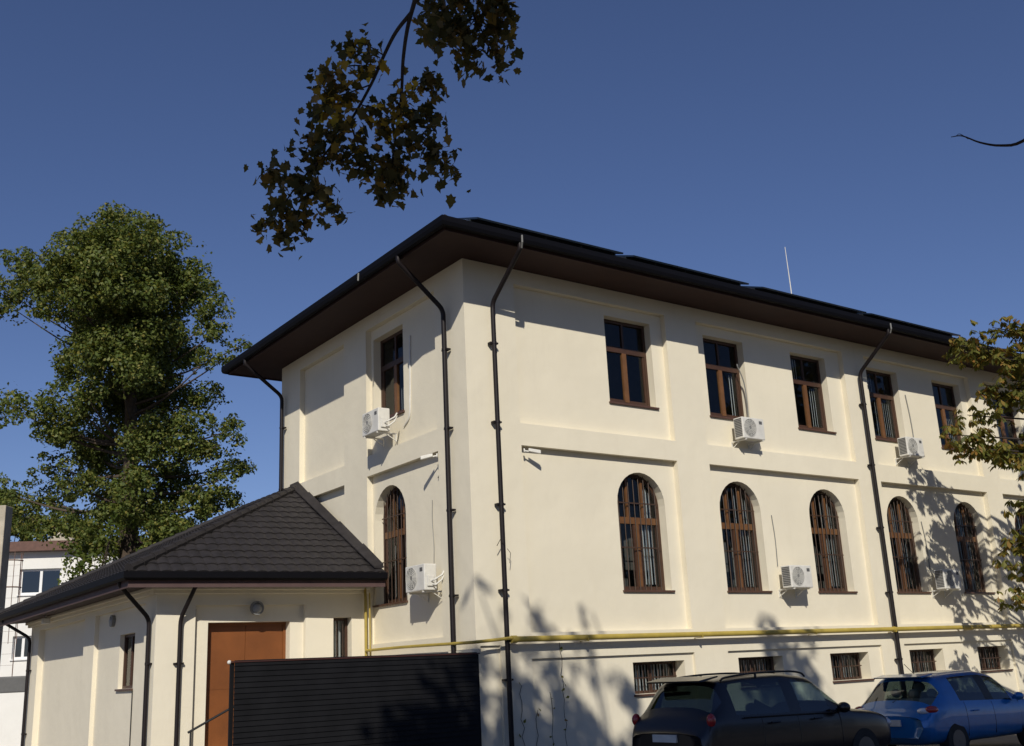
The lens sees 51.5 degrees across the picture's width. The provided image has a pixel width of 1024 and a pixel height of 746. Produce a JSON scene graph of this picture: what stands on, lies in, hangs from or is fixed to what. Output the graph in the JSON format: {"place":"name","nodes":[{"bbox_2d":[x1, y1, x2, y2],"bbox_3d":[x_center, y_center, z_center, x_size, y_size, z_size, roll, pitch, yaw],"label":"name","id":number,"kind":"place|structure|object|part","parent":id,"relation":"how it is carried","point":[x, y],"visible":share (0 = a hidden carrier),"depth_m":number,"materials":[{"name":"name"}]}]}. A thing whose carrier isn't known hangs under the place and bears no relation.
{"place":"outdoors","nodes":[
{"label":"outdoors","id":0,"kind":"place"},
{"bbox_2d":[0,505,12,660],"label":"concrete pillar","id":1,"kind":"structure","parent":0,"point":[6,512],"depth_m":32.80,"materials":[{"name":"grey concrete"}]},
{"bbox_2d":[0,676,25,745],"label":"wall","id":2,"kind":"structure","parent":0,"point":[11,705],"depth_m":39.60,"materials":[{"name":"white paint"}]},
{"bbox_2d":[0,539,143,692],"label":"white building","id":3,"kind":"structure","parent":0,"point":[42,567],"depth_m":49.42,"materials":[{"name":"paint"}]},
{"bbox_2d":[9,636,30,660],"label":"window","id":4,"kind":"structure","parent":3,"relation":"in","point":[21,647],"depth_m":48.65,"materials":[{"name":"white plastic"}]},
{"bbox_2d":[16,568,61,595],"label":"window","id":5,"kind":"structure","parent":3,"relation":"in","point":[33,582],"depth_m":49.58,"materials":[{"name":"white plastic"}]},
{"bbox_2d":[0,0,1023,541],"label":"sky","id":6,"kind":"structure","parent":0,"point":[721,138],"materials":[{"name":"blue"}]},
{"bbox_2d":[897,734,1021,745],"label":"ground","id":7,"kind":"structure","parent":0,"point":[1010,740],"depth_m":22.06,"materials":[{"name":"grey asphalt"}]},
{"bbox_2d":[2,552,23,675],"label":"caged ladder","id":8,"kind":"object","parent":7,"relation":"on","point":[19,586],"visible":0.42,"depth_m":43.71,"materials":[{"name":"metal"}]},
{"bbox_2d":[0,471,35,541],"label":"background tree","id":9,"kind":"object","parent":7,"relation":"on","point":[4,482],"visible":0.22,"depth_m":65.69,"materials":[{"name":"green plant"}]},
{"bbox_2d":[18,505,78,541],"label":"background tree","id":10,"kind":"object","parent":7,"relation":"on","point":[26,538],"visible":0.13,"depth_m":65.19,"materials":[{"name":"green plant"}]},
{"bbox_2d":[48,532,73,540],"bbox_3d":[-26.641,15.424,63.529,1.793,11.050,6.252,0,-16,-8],"label":"gabled house","id":11,"kind":"structure","parent":7,"relation":"on","point":[55,538],"depth_m":62.06,"materials":[{"name":"white paint"}]},
{"bbox_2d":[57,502,125,584],"bbox_3d":[-14.145,8.409,35.337,1.932,8.057,2.808,8,-19,-34],"label":"young tree","id":12,"kind":"object","parent":7,"relation":"on","point":[80,565],"visible":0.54,"depth_m":35.83,"materials":[{"name":"green plant"}]},
{"bbox_2d":[0,200,256,561],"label":"tree","id":13,"kind":"object","parent":7,"relation":"on","point":[121,292],"visible":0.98,"depth_m":37.99,"materials":[{"name":"green plant"}]},
{"bbox_2d":[0,481,387,745],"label":"annex building","id":14,"kind":"structure","parent":7,"relation":"on","point":[300,563],"depth_m":23.45,"materials":[{"name":"beige paint"}]},
{"bbox_2d":[41,616,50,623],"bbox_3d":[-12.512,6.597,28.482,0.200,0.280,0.200,8,-19,-34],"label":"floodlight","id":15,"kind":"object","parent":14,"relation":"attached to","point":[45,620],"visible":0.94,"depth_m":28.39,"materials":[{"name":"metal"}]},
{"bbox_2d":[109,615,115,626],"bbox_3d":[-9.241,5.729,24.502,0.140,0.267,0.267,8,-19,-34],"label":"bulkhead lamp","id":16,"kind":"object","parent":14,"relation":"attached to","point":[112,620],"visible":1,"depth_m":24.43,"materials":[{"name":"grey glass"}]},
{"bbox_2d":[114,633,134,690],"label":"window","id":17,"kind":"structure","parent":14,"relation":"in","point":[124,688],"depth_m":23.59,"materials":[{"name":"brown wood"}]},
{"bbox_2d":[129,690,132,745],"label":"cable","id":18,"kind":"object","parent":14,"relation":"attached to","point":[130,718],"visible":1,"depth_m":22.60,"materials":[{"name":"black plastic"}]},
{"bbox_2d":[191,619,195,745],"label":"cable","id":19,"kind":"object","parent":14,"relation":"attached to","point":[193,681],"visible":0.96,"depth_m":21.95,"materials":[{"name":"black plastic"}]},
{"bbox_2d":[204,622,285,745],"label":"door","id":20,"kind":"structure","parent":14,"relation":"in","point":[249,640],"depth_m":22.71,"materials":[{"name":"orange wood"}]},
{"bbox_2d":[250,601,263,614],"bbox_3d":[-5.507,5.075,22.901,0.296,0.296,0.140,8,-19,-34],"label":"bulkhead lamp","id":21,"kind":"object","parent":14,"relation":"attached to","point":[256,607],"visible":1,"depth_m":22.85,"materials":[{"name":"grey glass"}]},
{"bbox_2d":[333,618,347,656],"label":"window","id":22,"kind":"structure","parent":14,"relation":"in","point":[335,620],"depth_m":24.06,"materials":[{"name":"brown wood"}]},
{"bbox_2d":[187,705,233,745],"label":"stair railing","id":23,"kind":"object","parent":7,"relation":"on","point":[205,722],"visible":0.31,"depth_m":19.66,"materials":[{"name":"black metal"}]},
{"bbox_2d":[227,652,481,745],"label":"slat fence","id":24,"kind":"object","parent":7,"relation":"on","point":[410,700],"visible":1,"depth_m":18.74,"materials":[{"name":"metal"}]},
{"bbox_2d":[243,0,523,260],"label":"maple tree","id":25,"kind":"object","parent":7,"relation":"on","point":[445,25],"visible":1,"depth_m":8.17,"materials":[{"name":"green plant"}]},
{"bbox_2d":[221,214,1023,745],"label":"building","id":26,"kind":"structure","parent":7,"relation":"on","point":[637,494],"depth_m":25.25,"materials":[{"name":"beige paint"}]},
{"bbox_2d":[362,407,397,446],"bbox_3d":[-2.977,1.226,24.258,0.525,0.740,0.997,8,-19,-34],"label":"air conditioner","id":27,"kind":"object","parent":26,"relation":"attached to","point":[376,422],"visible":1,"depth_m":24.09,"materials":[{"name":"white plastic"}]},
{"bbox_2d":[373,487,407,607],"bbox_3d":[-2.629,3.915,24.217,0.444,2.705,1.530,8,-19,-34],"label":"window","id":28,"kind":"structure","parent":26,"relation":"in","point":[399,533],"depth_m":24.28,"materials":[{"name":"brown wood"}]},
{"bbox_2d":[380,329,404,417],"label":"window","id":29,"kind":"structure","parent":26,"relation":"in","point":[395,364],"depth_m":25.50,"materials":[{"name":"brown wood"}]},
{"bbox_2d":[403,335,410,426],"bbox_3d":[-2.409,0.184,24.354,0.043,2.098,0.382,8,-19,-34],"label":"cable","id":30,"kind":"object","parent":26,"relation":"attached to","point":[409,380],"visible":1,"depth_m":24.23,"materials":[{"name":"white plastic"}]},
{"bbox_2d":[405,563,443,602],"bbox_3d":[-1.761,4.375,22.101,0.525,0.740,0.997,8,-19,-34],"label":"air conditioner","id":31,"kind":"object","parent":26,"relation":"attached to","point":[420,578],"visible":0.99,"depth_m":21.92,"materials":[{"name":"white plastic"}]},
{"bbox_2d":[420,453,437,459],"bbox_3d":[-1.770,1.783,22.591,0.376,0.126,0.097,-2,-16,-1],"label":"security camera","id":32,"kind":"object","parent":26,"relation":"attached to","point":[427,456],"visible":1,"depth_m":22.55,"materials":[{"name":"white plastic"}]},
{"bbox_2d":[432,500,433,541],"bbox_3d":[-1.683,3.381,22.628,0.014,1.351,0.054,8,-19,-34],"label":"cable","id":33,"kind":"object","parent":26,"relation":"attached to","point":[432,519],"visible":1,"depth_m":22.71,"materials":[{"name":"beige plastic"}]},
{"bbox_2d":[448,649,479,652],"bbox_3d":[-0.951,5.494,20.860,0.140,0.100,0.950,8,-19,-34],"label":"corner ledge","id":34,"kind":"object","parent":26,"relation":"attached to","point":[469,650],"visible":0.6,"depth_m":20.63,"materials":[{"name":"beige paint"}]},
{"bbox_2d":[523,448,540,453],"bbox_3d":[0.431,1.655,22.444,0.376,0.126,0.096,-1,-16,-8],"label":"security camera","id":35,"kind":"object","parent":26,"relation":"attached to","point":[536,451],"visible":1,"depth_m":22.41,"materials":[{"name":"white plastic"}]},
{"bbox_2d":[497,539,569,745],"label":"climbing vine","id":36,"kind":"object","parent":26,"relation":"attached to","point":[562,690],"visible":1,"depth_m":21.19,"materials":[{"name":"green plant"}]},
{"bbox_2d":[459,217,622,255],"bbox_3d":[0.451,-3.043,24.002,4.090,0.697,1.611,8,-19,-34],"label":"solar panel array","id":37,"kind":"object","parent":26,"relation":"on","point":[540,235],"visible":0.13,"depth_m":23.29,"materials":[{"name":"glass"}]},
{"bbox_2d":[604,319,658,409],"bbox_3d":[2.744,-0.218,25.203,1.530,2.145,0.315,8,-19,-34],"label":"window","id":38,"kind":"structure","parent":26,"relation":"in","point":[623,352],"depth_m":25.40,"materials":[{"name":"brown wood"}]},
{"bbox_2d":[617,474,674,591],"bbox_3d":[2.894,3.634,24.169,1.530,2.705,0.444,8,-19,-34],"label":"window","id":39,"kind":"structure","parent":26,"relation":"in","point":[635,522],"depth_m":24.26,"materials":[{"name":"brown wood"}]},
{"bbox_2d":[633,661,676,696],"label":"window","id":40,"kind":"structure","parent":26,"relation":"in","point":[649,668],"depth_m":23.37,"materials":[{"name":"black metal"}]},
{"bbox_2d":[616,255,748,285],"bbox_3d":[3.937,-2.529,26.422,3.940,0.697,1.611,8,-19,-34],"label":"solar panel array","id":41,"kind":"object","parent":26,"relation":"on","point":[682,269],"visible":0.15,"depth_m":25.71,"materials":[{"name":"glass"}]},
{"bbox_2d":[364,588,1023,655],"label":"gas pipe","id":42,"kind":"object","parent":26,"relation":"attached to","point":[514,639],"visible":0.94,"depth_m":23.90,"materials":[{"name":"yellow metal"}]},
{"bbox_2d":[703,338,743,419],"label":"window","id":43,"kind":"structure","parent":26,"relation":"in","point":[719,369],"depth_m":27.29,"materials":[{"name":"brown wood"}]},
{"bbox_2d":[736,364,748,416],"bbox_3d":[5.914,0.585,27.150,0.254,1.676,0.062,8,-19,-34],"label":"cable","id":44,"kind":"object","parent":26,"relation":"attached to","point":[745,390],"visible":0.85,"depth_m":27.23,"materials":[{"name":"beige plastic"}]},
{"bbox_2d":[720,483,772,592],"bbox_3d":[5.552,4.026,26.015,1.530,2.705,0.444,8,-19,-34],"label":"window","id":45,"kind":"structure","parent":26,"relation":"in","point":[734,527],"depth_m":26.10,"materials":[{"name":"brown wood"}]},
{"bbox_2d":[731,416,764,449],"bbox_3d":[5.942,1.541,26.537,0.997,0.740,0.525,8,-19,-34],"label":"air conditioner","id":46,"kind":"object","parent":26,"relation":"attached to","point":[748,429],"visible":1,"depth_m":26.27,"materials":[{"name":"white metal"}]},
{"bbox_2d":[738,656,774,673],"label":"window","id":47,"kind":"structure","parent":26,"relation":"in","point":[770,658],"depth_m":25.32,"materials":[{"name":"black metal"}]},
{"bbox_2d":[771,515,777,565],"bbox_3d":[6.559,4.180,26.465,0.061,1.271,0.021,8,-19,-34],"label":"cable","id":48,"kind":"object","parent":26,"relation":"attached to","point":[775,540],"visible":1,"depth_m":26.47,"materials":[{"name":"beige plastic"}]},
{"bbox_2d":[785,249,791,293],"bbox_3d":[8.981,-2.796,34.168,0.092,2.700,0.102,-12,-18,30],"label":"lightning rod","id":49,"kind":"object","parent":26,"relation":"on","point":[788,273],"visible":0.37,"depth_m":34.26,"materials":[{"name":"white metal"}]},
{"bbox_2d":[778,565,812,597],"bbox_3d":[7.040,5.148,26.202,0.997,0.740,0.525,8,-19,-34],"label":"air conditioner","id":50,"kind":"object","parent":26,"relation":"attached to","point":[797,577],"visible":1,"depth_m":25.94,"materials":[{"name":"white metal"}]},
{"bbox_2d":[742,286,865,313],"bbox_3d":[7.668,-1.978,29.012,4.290,0.697,1.611,8,-19,-34],"label":"solar panel array","id":51,"kind":"object","parent":26,"relation":"on","point":[805,299],"visible":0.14,"depth_m":28.27,"materials":[{"name":"glass"}]},
{"bbox_2d":[790,355,836,433],"bbox_3d":[8.063,0.585,28.959,1.530,2.145,0.424,8,-19,-34],"label":"window","id":52,"kind":"structure","parent":26,"relation":"in","point":[803,383],"depth_m":29.14,"materials":[{"name":"brown wood"}]},
{"bbox_2d":[809,491,857,592],"bbox_3d":[8.243,4.423,27.883,1.530,2.705,0.444,8,-19,-34],"label":"window","id":53,"kind":"structure","parent":26,"relation":"in","point":[822,531],"depth_m":27.98,"materials":[{"name":"brown wood"}]},
{"bbox_2d":[830,652,874,682],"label":"window","id":54,"kind":"structure","parent":26,"relation":"in","point":[845,679],"depth_m":27.11,"materials":[{"name":"brown wood"}]},
{"bbox_2d":[866,370,899,442],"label":"window","id":55,"kind":"structure","parent":26,"relation":"in","point":[876,395],"depth_m":31.01,"materials":[{"name":"brown wood"}]},
{"bbox_2d":[858,313,960,336],"bbox_3d":[11.338,-1.436,31.560,4.390,0.697,1.611,8,-19,-34],"label":"solar panel array","id":56,"kind":"object","parent":26,"relation":"on","point":[904,323],"visible":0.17,"depth_m":30.86,"materials":[{"name":"glass"}]},
{"bbox_2d":[905,395,913,436],"bbox_3d":[11.665,1.445,31.121,0.200,1.662,0.032,8,-19,-34],"label":"cable","id":57,"kind":"object","parent":26,"relation":"attached to","point":[909,416],"visible":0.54,"depth_m":31.20,"materials":[{"name":"beige plastic"}]},
{"bbox_2d":[887,498,931,592],"bbox_3d":[10.918,4.818,29.740,1.530,2.705,0.444,8,-19,-34],"label":"window","id":58,"kind":"structure","parent":26,"relation":"in","point":[898,536],"depth_m":29.83,"materials":[{"name":"brown wood"}]},
{"bbox_2d":[895,436,924,466],"bbox_3d":[11.410,2.262,30.360,0.997,0.740,0.525,8,-19,-34],"label":"air conditioner","id":59,"kind":"object","parent":26,"relation":"attached to","point":[910,447],"visible":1,"depth_m":30.09,"materials":[{"name":"white metal"}]},
{"bbox_2d":[909,649,935,671],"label":"window","id":60,"kind":"structure","parent":26,"relation":"in","point":[932,660],"depth_m":29.02,"materials":[{"name":"brown wood"}]},
{"bbox_2d":[921,521,929,568],"bbox_3d":[11.729,4.885,30.073,0.111,1.352,0.025,8,-19,-34],"label":"cable","id":61,"kind":"object","parent":26,"relation":"attached to","point":[926,545],"visible":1,"depth_m":30.08,"materials":[{"name":"beige plastic"}]},
{"bbox_2d":[931,569,961,597],"bbox_3d":[12.235,5.915,29.808,0.997,0.740,0.525,8,-19,-34],"label":"air conditioner","id":62,"kind":"object","parent":26,"relation":"attached to","point":[946,580],"visible":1,"depth_m":29.54,"materials":[{"name":"white metal"}]},
{"bbox_2d":[932,383,960,449],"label":"window","id":63,"kind":"structure","parent":26,"relation":"in","point":[940,406],"depth_m":32.85,"materials":[{"name":"brown wood"}]},
{"bbox_2d":[954,503,995,593],"bbox_3d":[13.528,5.203,31.551,1.530,2.705,0.444,8,-19,-34],"label":"window","id":64,"kind":"structure","parent":26,"relation":"in","point":[963,539],"depth_m":31.63,"materials":[{"name":"brown wood"}]},
{"bbox_2d":[977,646,1012,672],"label":"window","id":65,"kind":"structure","parent":26,"relation":"in","point":[994,669],"depth_m":30.78,"materials":[{"name":"brown glass"}]},
{"bbox_2d":[996,399,1019,458],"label":"window","id":66,"kind":"structure","parent":26,"relation":"in","point":[1003,431],"depth_m":34.74,"materials":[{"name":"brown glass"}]},
{"bbox_2d":[1015,509,1023,570],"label":"window","id":67,"kind":"structure","parent":26,"relation":"in","point":[1021,516],"depth_m":33.55,"materials":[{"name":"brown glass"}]},
{"bbox_2d":[632,670,890,745],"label":"parked car","id":68,"kind":"object","parent":7,"relation":"on","point":[764,708],"visible":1,"depth_m":16.54,"materials":[{"name":"black paint"}]},
{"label":"rear window","id":69,"kind":"part","parent":68,"relation":"part of","materials":[{"name":"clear glass"}]},
{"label":"rear side window","id":70,"kind":"part","parent":68,"relation":"part of","materials":[{"name":"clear glass"}]},
{"bbox_2d":[855,664,1023,745],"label":"parked car","id":71,"kind":"object","parent":7,"relation":"on","point":[952,707],"visible":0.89,"depth_m":19.46,"materials":[{"name":"blue paint"}]},
{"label":"side window","id":72,"kind":"part","parent":71,"relation":"part of","materials":[{"name":"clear glass"}]},
{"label":"side window","id":73,"kind":"part","parent":71,"relation":"part of","materials":[{"name":"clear glass"}]},
{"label":"side window","id":74,"kind":"part","parent":71,"relation":"part of","materials":[{"name":"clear glass"}]},
{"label":"side window","id":75,"kind":"part","parent":71,"relation":"part of","materials":[{"name":"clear glass"}]},
{"bbox_2d":[939,315,1023,612],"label":"chestnut tree","id":76,"kind":"object","parent":7,"relation":"on","point":[1000,454],"visible":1,"depth_m":26.77,"materials":[{"name":"green plant"}]},
{"bbox_2d":[952,134,1023,146],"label":"street tree","id":77,"kind":"object","parent":7,"relation":"on","point":[1007,145],"visible":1,"depth_m":8.99,"materials":[{"name":"brown plant"}]}
]}

